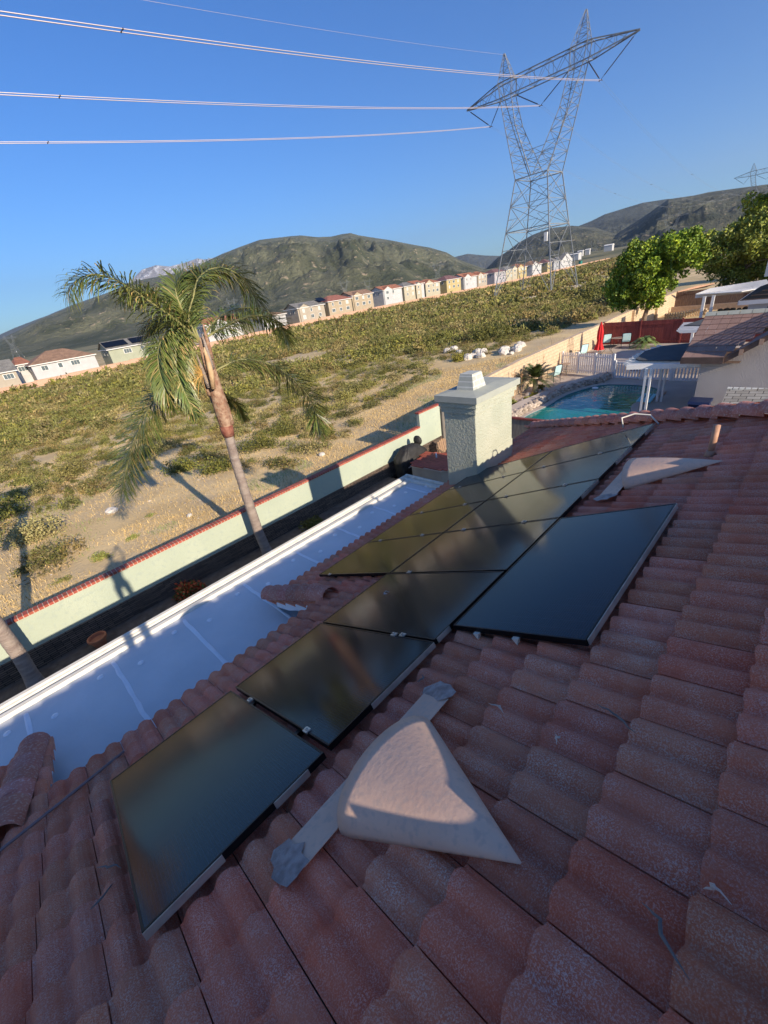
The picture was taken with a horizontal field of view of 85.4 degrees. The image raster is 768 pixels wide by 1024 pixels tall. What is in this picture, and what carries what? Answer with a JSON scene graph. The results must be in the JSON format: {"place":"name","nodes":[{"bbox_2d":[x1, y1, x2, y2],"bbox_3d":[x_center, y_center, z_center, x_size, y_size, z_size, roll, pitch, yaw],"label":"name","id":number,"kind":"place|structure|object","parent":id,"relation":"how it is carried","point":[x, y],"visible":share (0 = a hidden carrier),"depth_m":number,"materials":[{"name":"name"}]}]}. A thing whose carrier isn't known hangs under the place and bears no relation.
{"place":"outdoors","nodes":[
{"label":"outdoors","id":0,"kind":"place"},
{"bbox_2d":[0,294,102,338],"bbox_3d":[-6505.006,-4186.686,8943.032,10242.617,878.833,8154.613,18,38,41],"label":"blue hills","id":1,"kind":"structure","parent":0,"point":[9,332],"depth_m":7613.16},
{"bbox_2d":[128,258,211,283],"bbox_3d":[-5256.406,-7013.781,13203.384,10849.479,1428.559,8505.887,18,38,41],"label":"snow mountains","id":2,"kind":"structure","parent":0,"point":[152,271],"depth_m":10378.24,"materials":[{"name":"snow"}]},
{"bbox_2d":[0,233,485,359],"bbox_3d":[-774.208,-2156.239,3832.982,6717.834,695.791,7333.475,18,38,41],"label":"mountain","id":3,"kind":"structure","parent":0,"point":[292,269],"depth_m":1094.27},
{"bbox_2d":[0,373,485,603],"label":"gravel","id":4,"kind":"structure","parent":0,"point":[186,482],"depth_m":19.32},
{"bbox_2d":[0,229,757,619],"bbox_3d":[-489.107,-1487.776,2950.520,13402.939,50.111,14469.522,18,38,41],"label":"field ground","id":5,"kind":"structure","parent":0,"point":[120,519],"depth_m":20.19,"materials":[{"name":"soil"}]},
{"bbox_2d":[0,359,21,387],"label":"house","id":6,"kind":"structure","parent":5,"relation":"on","point":[8,374],"depth_m":135.86,"materials":[{"name":"beige paint"}]},
{"bbox_2d":[0,485,35,523],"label":"shrub","id":7,"kind":"object","parent":5,"relation":"on","point":[6,511],"visible":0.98,"depth_m":19.46,"materials":[{"name":"green plant"}]},
{"bbox_2d":[12,357,33,383],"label":"house","id":8,"kind":"structure","parent":5,"relation":"on","point":[23,372],"depth_m":145.24,"materials":[{"name":"white paint"}]},
{"bbox_2d":[0,510,70,551],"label":"shrub","id":9,"kind":"object","parent":5,"relation":"on","point":[30,533],"visible":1,"depth_m":16.18,"materials":[{"name":"green plant"}]},
{"bbox_2d":[25,348,98,380],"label":"house","id":10,"kind":"structure","parent":5,"relation":"on","point":[52,363],"depth_m":144.96,"materials":[{"name":"white paint"}]},
{"bbox_2d":[46,453,98,480],"bbox_3d":[-18.554,-2.845,24.770,3.071,1.388,2.653,18,38,41],"label":"shrub","id":11,"kind":"object","parent":5,"relation":"on","point":[65,472],"visible":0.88,"depth_m":24.43,"materials":[{"name":"green plant"}]},
{"bbox_2d":[89,550,113,562],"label":"shrub","id":12,"kind":"object","parent":5,"relation":"on","point":[97,557],"visible":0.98,"depth_m":14.02,"materials":[{"name":"green plant"}]},
{"bbox_2d":[98,335,157,364],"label":"house","id":13,"kind":"structure","parent":5,"relation":"on","point":[119,350],"depth_m":157.04,"materials":[{"name":"beige paint"}]},
{"bbox_2d":[151,438,176,451],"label":"shrub","id":14,"kind":"object","parent":5,"relation":"on","point":[164,445],"visible":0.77,"depth_m":26.66,"materials":[{"name":"green plant"}]},
{"bbox_2d":[160,450,200,476],"bbox_3d":[-10.552,-2.575,21.697,1.875,1.185,2.122,18,38,41],"label":"shrub","id":15,"kind":"object","parent":5,"relation":"on","point":[185,465],"visible":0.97,"depth_m":21.59,"materials":[{"name":"green plant"}]},
{"bbox_2d":[193,454,231,477],"bbox_3d":[-8.429,-2.403,20.675,2.387,1.086,2.133,18,38,41],"label":"shrub","id":16,"kind":"object","parent":5,"relation":"on","point":[216,465],"visible":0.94,"depth_m":20.50,"materials":[{"name":"green plant"}]},
{"bbox_2d":[196,314,243,341],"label":"house","id":17,"kind":"structure","parent":5,"relation":"on","point":[211,338],"depth_m":178.90,"materials":[{"name":"white paint"}]},
{"bbox_2d":[0,403,442,689],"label":"garden wall","id":18,"kind":"structure","parent":5,"relation":"on","point":[55,628],"depth_m":12.45,"materials":[{"name":"paint"}]},
{"bbox_2d":[440,407,445,443],"bbox_3d":[2.820,-3.990,20.025,0.220,2.050,0.190,18,38,41],"label":"fence post","id":19,"kind":"object","parent":18,"relation":"attached to","point":[442,424],"visible":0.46,"depth_m":19.86,"materials":[{"name":"grey wood"}]},
{"bbox_2d":[236,427,281,453],"bbox_3d":[-7.333,-4.061,23.512,2.927,1.322,2.250,-23,31,-25],"label":"shrub","id":20,"kind":"object","parent":5,"relation":"on","point":[265,442],"visible":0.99,"depth_m":23.43,"materials":[{"name":"green plant"}]},
{"bbox_2d":[248,312,286,331],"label":"house","id":21,"kind":"structure","parent":5,"relation":"on","point":[282,316],"depth_m":197.43,"materials":[{"name":"white paint"}]},
{"bbox_2d":[267,420,298,436],"bbox_3d":[-6.340,-5.369,26.278,2.015,1.247,2.141,-5,28,7],"label":"shrub","id":22,"kind":"object","parent":5,"relation":"on","point":[278,427],"visible":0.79,"depth_m":26.07,"materials":[{"name":"green plant"}]},
{"bbox_2d":[0,258,607,392],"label":"boundary wall","id":23,"kind":"structure","parent":5,"relation":"on","point":[40,382],"depth_m":182.76,"materials":[{"name":"concrete"}]},
{"bbox_2d":[283,300,325,324],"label":"house","id":24,"kind":"structure","parent":5,"relation":"on","point":[304,311],"depth_m":207.72,"materials":[{"name":"beige paint"}]},
{"bbox_2d":[300,399,332,420],"bbox_3d":[-4.667,-6.879,28.471,2.428,1.337,2.574,18,38,41],"label":"shrub","id":25,"kind":"object","parent":5,"relation":"on","point":[322,413],"visible":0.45,"depth_m":28.40,"materials":[{"name":"green plant"}]},
{"bbox_2d":[0,249,651,587],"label":"scrub","id":26,"kind":"object","parent":5,"relation":"on","point":[25,411],"visible":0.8,"depth_m":44.59,"materials":[{"name":"plant"}]},
{"bbox_2d":[314,295,352,316],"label":"house","id":27,"kind":"structure","parent":5,"relation":"on","point":[336,304],"depth_m":218.72,"materials":[{"name":"beige paint"}]},
{"bbox_2d":[327,387,357,402],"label":"shrub","id":28,"kind":"object","parent":5,"relation":"on","point":[337,395],"visible":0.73,"depth_m":31.49,"materials":[{"name":"green plant"}]},
{"bbox_2d":[343,376,370,392],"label":"shrub","id":29,"kind":"object","parent":5,"relation":"on","point":[358,384],"visible":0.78,"depth_m":32.81,"materials":[{"name":"green plant"}]},
{"bbox_2d":[341,289,373,310],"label":"house","id":30,"kind":"structure","parent":5,"relation":"on","point":[361,299],"depth_m":228.50,"materials":[{"name":"beige paint"}]},
{"bbox_2d":[370,284,402,306],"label":"house","id":31,"kind":"structure","parent":5,"relation":"on","point":[387,294],"depth_m":242.71,"materials":[{"name":"white paint"}]},
{"bbox_2d":[378,332,409,345],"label":"shrub","id":32,"kind":"object","parent":5,"relation":"on","point":[395,338],"visible":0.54,"depth_m":49.78,"materials":[{"name":"green plant"}]},
{"bbox_2d":[398,282,421,300],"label":"house","id":33,"kind":"structure","parent":5,"relation":"on","point":[408,291],"depth_m":253.92,"materials":[{"name":"beige paint"}]},
{"bbox_2d":[421,279,440,296],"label":"house","id":34,"kind":"structure","parent":5,"relation":"on","point":[431,287],"depth_m":265.16,"materials":[{"name":"beige paint"}]},
{"bbox_2d":[422,329,456,343],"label":"shrub","id":35,"kind":"object","parent":5,"relation":"on","point":[447,335],"visible":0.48,"depth_m":44.86,"materials":[{"name":"green plant"}]},
{"bbox_2d":[436,275,460,293],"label":"house","id":36,"kind":"structure","parent":5,"relation":"on","point":[448,283],"depth_m":278.63,"materials":[{"name":"yellow paint"}]},
{"bbox_2d":[455,272,476,289],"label":"house","id":37,"kind":"structure","parent":5,"relation":"on","point":[468,280],"depth_m":289.55,"materials":[{"name":"white paint"}]},
{"bbox_2d":[473,271,486,286],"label":"house","id":38,"kind":"structure","parent":5,"relation":"on","point":[481,279],"depth_m":299.39,"materials":[{"name":"beige paint"}]},
{"bbox_2d":[462,319,513,342],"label":"shrub","id":39,"kind":"object","parent":5,"relation":"on","point":[483,331],"visible":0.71,"depth_m":41.32,"materials":[{"name":"green plant"}]},
{"bbox_2d":[485,269,505,284],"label":"house","id":40,"kind":"structure","parent":5,"relation":"on","point":[492,274],"depth_m":313.85,"materials":[{"name":"white paint"}]},
{"bbox_2d":[500,266,516,280],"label":"house","id":41,"kind":"structure","parent":5,"relation":"on","point":[512,275],"depth_m":324.92,"materials":[{"name":"beige paint"}]},
{"bbox_2d":[512,264,527,278],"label":"house","id":42,"kind":"structure","parent":5,"relation":"on","point":[519,268],"depth_m":333.29,"materials":[{"name":"yellow paint"}]},
{"bbox_2d":[523,261,542,275],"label":"house","id":43,"kind":"structure","parent":5,"relation":"on","point":[529,264],"depth_m":347.05,"materials":[{"name":"white paint"}]},
{"bbox_2d":[539,259,551,272],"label":"house","id":44,"kind":"structure","parent":5,"relation":"on","point":[545,262],"depth_m":363.53,"materials":[{"name":"yellow paint"}]},
{"bbox_2d":[467,9,640,295],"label":"transmission tower","id":45,"kind":"structure","parent":5,"relation":"on","point":[587,42],"depth_m":90.84,"materials":[{"name":"metal"}]},
{"bbox_2d":[0,126,490,143],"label":"power line","id":46,"kind":"object","parent":45,"relation":"hanging from","point":[216,139],"visible":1,"depth_m":55.39,"materials":[{"name":"silver metal"}]},
{"bbox_2d":[0,92,537,108],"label":"power line","id":47,"kind":"object","parent":45,"relation":"hanging from","point":[59,97],"visible":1,"depth_m":46.69,"materials":[{"name":"silver metal"}]},
{"bbox_2d":[0,11,596,80],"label":"power line","id":48,"kind":"object","parent":45,"relation":"hanging from","point":[122,28],"visible":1,"depth_m":35.76,"materials":[{"name":"silver metal"}]},
{"bbox_2d":[444,292,676,448],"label":"block wall","id":49,"kind":"structure","parent":5,"relation":"on","point":[552,353],"depth_m":27.43,"materials":[{"name":"concrete"}]},
{"bbox_2d":[553,252,572,268],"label":"house","id":50,"kind":"structure","parent":5,"relation":"on","point":[563,262],"depth_m":380.19,"materials":[{"name":"white paint"}]},
{"bbox_2d":[576,282,603,298],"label":"shrub","id":51,"kind":"object","parent":5,"relation":"on","point":[592,290],"visible":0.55,"depth_m":60.69,"materials":[{"name":"green plant"}]},
{"bbox_2d":[696,206,767,286],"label":"tree","id":52,"kind":"object","parent":5,"relation":"on","point":[742,244],"visible":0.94,"depth_m":40.65,"materials":[{"name":"green plant"}]},
{"bbox_2d":[724,186,767,239],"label":"tree","id":53,"kind":"object","parent":5,"relation":"on","point":[761,199],"visible":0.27,"depth_m":50.51,"materials":[{"name":"green plant"}]},
{"bbox_2d":[734,163,767,198],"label":"transmission tower","id":54,"kind":"structure","parent":5,"relation":"on","point":[753,180],"depth_m":289.65,"materials":[{"name":"metal"}]},
{"bbox_2d":[0,0,767,478],"label":"sky","id":55,"kind":"structure","parent":0,"point":[694,75],"materials":[{"name":"blue"}]},
{"bbox_2d":[437,438,446,452],"bbox_3d":[2.862,-2.780,18.917,0.760,0.955,0.826,-15,28,-12],"label":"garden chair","id":56,"kind":"object","parent":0,"point":[442,447],"visible":0.3,"depth_m":19.05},
{"bbox_2d":[455,254,498,268],"bbox_3d":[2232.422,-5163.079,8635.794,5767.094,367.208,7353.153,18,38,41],"label":"gap hills","id":57,"kind":"structure","parent":0,"point":[473,259],"depth_m":7023.91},
{"bbox_2d":[486,226,617,268],"bbox_3d":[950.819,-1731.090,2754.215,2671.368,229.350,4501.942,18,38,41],"label":"hill","id":58,"kind":"structure","parent":0,"point":[582,237],"depth_m":1387.22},
{"bbox_2d":[512,372,697,410],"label":"pool deck","id":59,"kind":"structure","parent":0,"point":[678,394],"depth_m":21.77,"materials":[{"name":"concrete"}]},
{"bbox_2d":[516,362,561,392],"bbox_3d":[8.598,-7.585,23.630,2.876,1.676,2.809,18,38,41],"label":"sago palm","id":60,"kind":"object","parent":59,"relation":"on","point":[538,370],"visible":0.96,"depth_m":23.28,"materials":[{"name":"green plant"}]},
{"bbox_2d":[512,372,611,416],"bbox_3d":[8.897,-6.057,22.093,10.894,0.475,1.760,-29,34,-33],"label":"pool coping","id":61,"kind":"object","parent":59,"relation":"on","point":[522,407],"visible":0.85,"depth_m":22.56,"materials":[{"name":"stone"}]},
{"bbox_2d":[561,351,615,376],"bbox_3d":[12.522,-9.196,25.740,0.100,1.280,3.716,-21,30,-22],"label":"picket fence","id":62,"kind":"object","parent":59,"relation":"on","point":[577,359],"visible":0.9,"depth_m":25.64,"materials":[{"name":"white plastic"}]},
{"bbox_2d":[525,385,656,419],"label":"water","id":63,"kind":"structure","parent":59,"relation":"on","point":[607,399],"depth_m":20.83,"materials":[{"name":"liquid"}]},
{"bbox_2d":[521,383,665,417],"bbox_3d":[9.888,-4.997,20.116,5.044,0.085,10.063,18,38,41],"label":"pool edge","id":64,"kind":"object","parent":59,"relation":"on","point":[635,406],"visible":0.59,"depth_m":21.81,"materials":[{"name":"stone"}]},
{"bbox_2d":[613,360,672,380],"bbox_3d":[14.427,-7.933,23.262,0.100,1.010,3.035,-28,33,-31],"label":"picket fence","id":65,"kind":"object","parent":59,"relation":"on","point":[642,372],"visible":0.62,"depth_m":23.62,"materials":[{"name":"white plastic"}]},
{"bbox_2d":[623,343,718,411],"bbox_3d":[12.904,-5.967,18.691,3.190,2.250,4.725,18,38,41],"label":"patio cover","id":66,"kind":"object","parent":59,"relation":"on","point":[666,357],"visible":0.78,"depth_m":17.82,"materials":[{"name":"white plastic"}]},
{"bbox_2d":[671,368,699,381],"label":"picket gate","id":67,"kind":"structure","parent":59,"relation":"on","point":[676,379],"depth_m":21.89,"materials":[{"name":"white plastic"}]},
{"bbox_2d":[580,199,667,233],"bbox_3d":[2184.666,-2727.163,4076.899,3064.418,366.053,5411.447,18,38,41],"label":"mountain","id":68,"kind":"structure","parent":0,"point":[616,222],"depth_m":3369.42,"materials":[{"name":"stone"}]},
{"bbox_2d":[563,342,747,374],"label":"terrace","id":69,"kind":"structure","parent":0,"point":[623,352],"depth_m":27.74,"materials":[{"name":"concrete"}]},
{"bbox_2d":[594,322,603,355],"bbox_3d":[14.589,-11.712,28.107,0.654,2.100,0.654,-18,29,-17],"label":"closed umbrella","id":70,"kind":"object","parent":69,"relation":"on","point":[599,343],"visible":0.91,"depth_m":28.03,"materials":[{"name":"red fabric"}]},
{"bbox_2d":[626,335,660,349],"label":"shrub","id":71,"kind":"object","parent":69,"relation":"on","point":[644,340],"visible":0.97,"depth_m":28.22,"materials":[{"name":"green plant"}]},
{"bbox_2d":[603,318,767,343],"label":"wooden fence","id":72,"kind":"object","parent":69,"relation":"on","point":[662,331],"visible":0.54,"depth_m":29.07,"materials":[{"name":"red wood"}]},
{"bbox_2d":[676,319,707,342],"bbox_3d":[18.539,-9.862,23.756,3.050,1.820,4.100,18,38,41],"label":"patio cover","id":73,"kind":"object","parent":69,"relation":"on","point":[689,327],"visible":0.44,"depth_m":23.18,"materials":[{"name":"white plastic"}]},
{"bbox_2d":[611,184,767,247],"bbox_3d":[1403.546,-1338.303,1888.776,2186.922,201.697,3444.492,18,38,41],"label":"mountain","id":74,"kind":"structure","parent":0,"point":[717,214],"depth_m":1239.80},
{"bbox_2d":[657,308,740,319],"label":"back yard ground","id":75,"kind":"structure","parent":0,"point":[662,317],"depth_m":39.49,"materials":[{"name":"concrete"}]},
{"bbox_2d":[601,224,714,320],"bbox_3d":[21.994,-18.788,33.997,7.598,7.219,4.879,18,38,41],"label":"tree","id":76,"kind":"object","parent":75,"relation":"on","point":[654,267],"visible":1,"depth_m":32.83,"materials":[{"name":"green plant"}]},
{"bbox_2d":[664,308,707,319],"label":"retaining wall","id":77,"kind":"structure","parent":75,"relation":"on","point":[675,315],"depth_m":38.39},
{"bbox_2d":[674,289,750,306],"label":"wooden fence","id":78,"kind":"object","parent":75,"relation":"on","point":[686,298],"visible":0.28,"depth_m":42.19,"materials":[{"name":"brown wood"}]},
{"bbox_2d":[695,279,767,317],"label":"patio cover","id":79,"kind":"object","parent":75,"relation":"on","point":[746,287],"visible":0.91,"depth_m":32.55,"materials":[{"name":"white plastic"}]},
{"bbox_2d":[687,397,712,407],"bbox_3d":[12.216,-3.854,16.206,0.680,1.060,0.760,18,38,41],"label":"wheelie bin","id":80,"kind":"object","parent":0,"point":[694,402],"visible":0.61,"depth_m":15.91,"materials":[{"name":"blue"}]},
{"bbox_2d":[670,302,747,312],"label":"retaining wall","id":81,"kind":"structure","parent":0,"point":[707,306],"depth_m":40.36,"materials":[{"name":"beige concrete"}]},
{"bbox_2d":[680,308,767,405],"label":"neighbour house","id":82,"kind":"structure","parent":0,"point":[725,363],"depth_m":15.89,"materials":[{"name":"tile"}]},
{"bbox_2d":[722,387,767,415],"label":"shingle shed","id":83,"kind":"structure","parent":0,"point":[735,395],"depth_m":13.84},
{"bbox_2d":[737,263,767,310],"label":"blue grey house","id":84,"kind":"structure","parent":0,"point":[757,298],"depth_m":25.10,"materials":[{"name":"tile"}]},
{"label":"patio floor","id":85,"kind":"structure","parent":0,"visible":0},
{"bbox_2d":[0,616,44,688],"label":"palm tree","id":86,"kind":"object","parent":85,"relation":"on","point":[19,656],"visible":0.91,"depth_m":9.42,"materials":[{"name":"brown plant"}]},
{"bbox_2d":[0,477,396,703],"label":"planter bed","id":87,"kind":"object","parent":85,"relation":"on","point":[45,671],"visible":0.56,"depth_m":11.94,"materials":[{"name":"soil"}]},
{"bbox_2d":[87,631,106,648],"bbox_3d":[-7.398,3.343,10.793,0.450,0.280,0.450,18,38,41],"label":"terracotta pot","id":88,"kind":"object","parent":87,"relation":"on","point":[97,640],"visible":0.98,"depth_m":10.75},
{"bbox_2d":[172,579,206,602],"bbox_3d":[-5.760,2.289,12.229,0.927,0.556,0.977,18,38,41],"label":"red flower shrub","id":89,"kind":"object","parent":87,"relation":"on","point":[184,592],"visible":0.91,"depth_m":12.16,"materials":[{"name":"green plant"}]},
{"bbox_2d":[52,253,331,555],"bbox_3d":[-4.458,-2.254,11.822,3.142,8.607,6.774,18,38,41],"label":"palm tree","id":90,"kind":"object","parent":87,"relation":"on","point":[169,372],"visible":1,"depth_m":10.30,"materials":[{"name":"green plant"}]},
{"bbox_2d":[298,515,324,531],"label":"planter shrub","id":91,"kind":"object","parent":87,"relation":"in","point":[311,522],"visible":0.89,"depth_m":14.88,"materials":[{"name":"green plant"}]},
{"bbox_2d":[393,436,426,478],"bbox_3d":[1.143,-2.330,17.876,0.801,1.638,1.737,18,38,41],"label":"covered grill","id":92,"kind":"object","parent":85,"relation":"on","point":[405,456],"visible":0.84,"depth_m":17.45,"materials":[{"name":"black"}]},
{"bbox_2d":[410,451,448,482],"bbox_3d":[2.261,-1.678,17.058,2.156,0.927,1.787,9,32,30],"label":"outdoor counter","id":93,"kind":"object","parent":85,"relation":"on","point":[428,465],"visible":0.68,"depth_m":16.64,"materials":[{"name":"concrete"}]},
{"bbox_3d":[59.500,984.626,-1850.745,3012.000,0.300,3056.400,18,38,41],"label":"yard ground","id":94,"kind":"structure","parent":0,"visible":0},
{"bbox_2d":[0,370,767,1023],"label":"tiled house","id":95,"kind":"structure","parent":94,"relation":"on","point":[442,842],"depth_m":1.90,"materials":[{"name":"tile"}]},
{"bbox_2d":[0,750,124,851],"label":"conduit","id":96,"kind":"object","parent":95,"relation":"on","point":[57,804],"visible":1,"depth_m":3.34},
{"bbox_2d":[251,576,374,736],"bbox_3d":[0.468,0.539,5.455,2.481,1.105,7.440,18,38,41],"label":"mounting rail","id":97,"kind":"object","parent":95,"relation":"attached to","point":[299,733],"visible":0.09,"depth_m":2.82,"materials":[{"name":"black"}]},
{"bbox_2d":[110,690,325,940],"bbox_3d":[-1.206,1.745,2.824,1.629,0.736,1.070,18,38,41],"label":"solar panel","id":98,"kind":"object","parent":97,"relation":"on","point":[201,797],"visible":1,"depth_m":2.50,"materials":[{"name":"black"}]},
{"bbox_2d":[236,623,435,750],"bbox_3d":[-0.487,1.298,3.454,1.615,0.730,1.050,18,38,41],"label":"solar panel","id":99,"kind":"object","parent":97,"relation":"attached to","point":[330,687],"visible":1,"depth_m":3.19,"materials":[{"name":"black"}]},
{"bbox_2d":[319,533,442,576],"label":"solar panel","id":100,"kind":"object","parent":97,"relation":"attached to","point":[380,558],"visible":0.89,"depth_m":5.90,"materials":[{"name":"black"}]},
{"bbox_2d":[323,571,504,643],"bbox_3d":[0.206,0.870,4.052,1.597,0.722,1.030,18,38,41],"label":"solar panel","id":101,"kind":"object","parent":97,"relation":"attached to","point":[435,607],"visible":0.9,"depth_m":3.85,"materials":[{"name":"black"}]},
{"bbox_2d":[369,501,484,541],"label":"solar panel","id":102,"kind":"object","parent":97,"relation":"attached to","point":[435,521],"visible":0.8,"depth_m":6.56,"materials":[{"name":"black"}]},
{"bbox_2d":[410,472,522,514],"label":"solar panel","id":103,"kind":"object","parent":97,"relation":"attached to","point":[477,492],"visible":0.8,"depth_m":7.24,"materials":[{"name":"black"}]},
{"bbox_2d":[391,518,558,573],"bbox_3d":[0.956,0.412,4.665,1.550,0.704,1.118,18,38,41],"label":"solar panel","id":104,"kind":"object","parent":97,"relation":"attached to","point":[505,548],"visible":0.83,"depth_m":4.50,"materials":[{"name":"black"}]},
{"bbox_2d":[448,451,550,489],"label":"solar panel","id":105,"kind":"object","parent":97,"relation":"attached to","point":[509,468],"visible":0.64,"depth_m":7.89,"materials":[{"name":"black"}]},
{"bbox_2d":[445,479,598,531],"bbox_3d":[1.696,-0.043,5.298,1.558,0.705,1.108,18,38,41],"label":"solar panel","id":106,"kind":"object","parent":97,"relation":"attached to","point":[563,500],"visible":0.89,"depth_m":5.14,"materials":[{"name":"black"}]},
{"bbox_2d":[385,503,677,645],"bbox_3d":[1.076,0.491,3.841,2.210,0.953,1.915,18,38,41],"label":"solar panel","id":107,"kind":"object","parent":97,"relation":"on","point":[567,580],"visible":1,"depth_m":3.12,"materials":[{"name":"black"}]},
{"bbox_2d":[488,446,631,499],"bbox_3d":[2.467,-0.520,5.964,1.558,0.705,1.218,18,38,41],"label":"solar panel","id":108,"kind":"object","parent":97,"relation":"attached to","point":[600,466],"visible":0.94,"depth_m":5.82,"materials":[{"name":"black"}]},
{"bbox_2d":[526,423,655,470],"bbox_3d":[3.229,-0.992,6.621,1.558,0.705,1.080,18,38,41],"label":"solar panel","id":109,"kind":"object","parent":95,"relation":"on","point":[633,437],"visible":0.92,"depth_m":6.50,"materials":[{"name":"black"}]},
{"bbox_2d":[642,903,689,979],"bbox_3d":[0.778,1.182,1.154,0.028,0.066,0.175,-6,28,6],"label":"palm twig","id":110,"kind":"object","parent":95,"relation":"on","point":[660,931],"visible":1,"depth_m":1.15,"materials":[{"name":"grey wood"}]},
{"bbox_2d":[512,417,543,438],"bbox_3d":[5.485,-3.143,17.883,7.190,1.924,0.150,18,38,41],"label":"wooden fence","id":111,"kind":"object","parent":94,"relation":"on","point":[518,427],"visible":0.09,"depth_m":17.32,"materials":[{"name":"grey wood"}]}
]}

